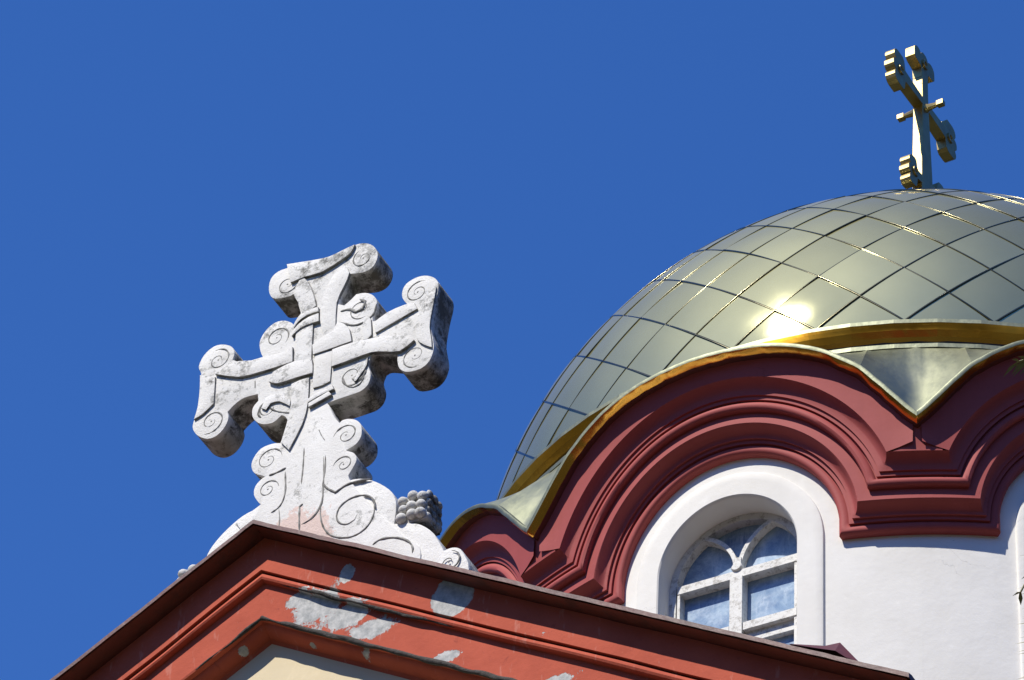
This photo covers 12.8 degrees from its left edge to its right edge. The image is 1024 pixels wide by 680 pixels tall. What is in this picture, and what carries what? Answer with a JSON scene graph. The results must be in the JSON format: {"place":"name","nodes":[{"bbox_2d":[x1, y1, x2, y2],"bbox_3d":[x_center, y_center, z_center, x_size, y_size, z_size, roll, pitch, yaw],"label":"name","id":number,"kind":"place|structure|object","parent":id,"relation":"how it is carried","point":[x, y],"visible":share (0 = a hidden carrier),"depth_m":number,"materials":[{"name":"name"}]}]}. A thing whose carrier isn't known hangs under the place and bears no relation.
{"place":"outdoors","nodes":[
{"label":"outdoors","id":0,"kind":"place"},
{"bbox_2d":[0,0,1023,679],"label":"sky","id":1,"kind":"structure","parent":0,"point":[543,162],"materials":[{"name":"blue"}]},
{"label":"ground","id":2,"kind":"structure","parent":0,"visible":0},
{"bbox_2d":[50,188,1023,679],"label":"church","id":3,"kind":"structure","parent":2,"relation":"on","point":[786,444],"depth_m":36.66,"materials":[{"name":"white paint"}]},
{"bbox_2d":[177,243,478,578],"bbox_3d":[-1.312,0.984,29.720,2.548,4.075,0.254,-18,-46,22],"label":"stone cross","id":4,"kind":"object","parent":3,"relation":"attached to","point":[305,390],"visible":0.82,"depth_m":30.14,"materials":[{"name":"white stone"}]},
{"bbox_2d":[669,513,796,644],"bbox_3d":[1.795,2.476,36.207,1.208,2.744,0.156,-18,-46,22],"label":"window","id":5,"kind":"structure","parent":3,"relation":"in","point":[740,576],"depth_m":36.74,"materials":[{"name":"white paint"}]},
{"bbox_2d":[884,45,956,188],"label":"gilded cross","id":6,"kind":"object","parent":3,"relation":"on","point":[915,168],"visible":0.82,"depth_m":44.95,"materials":[{"name":"metal"}]}
]}

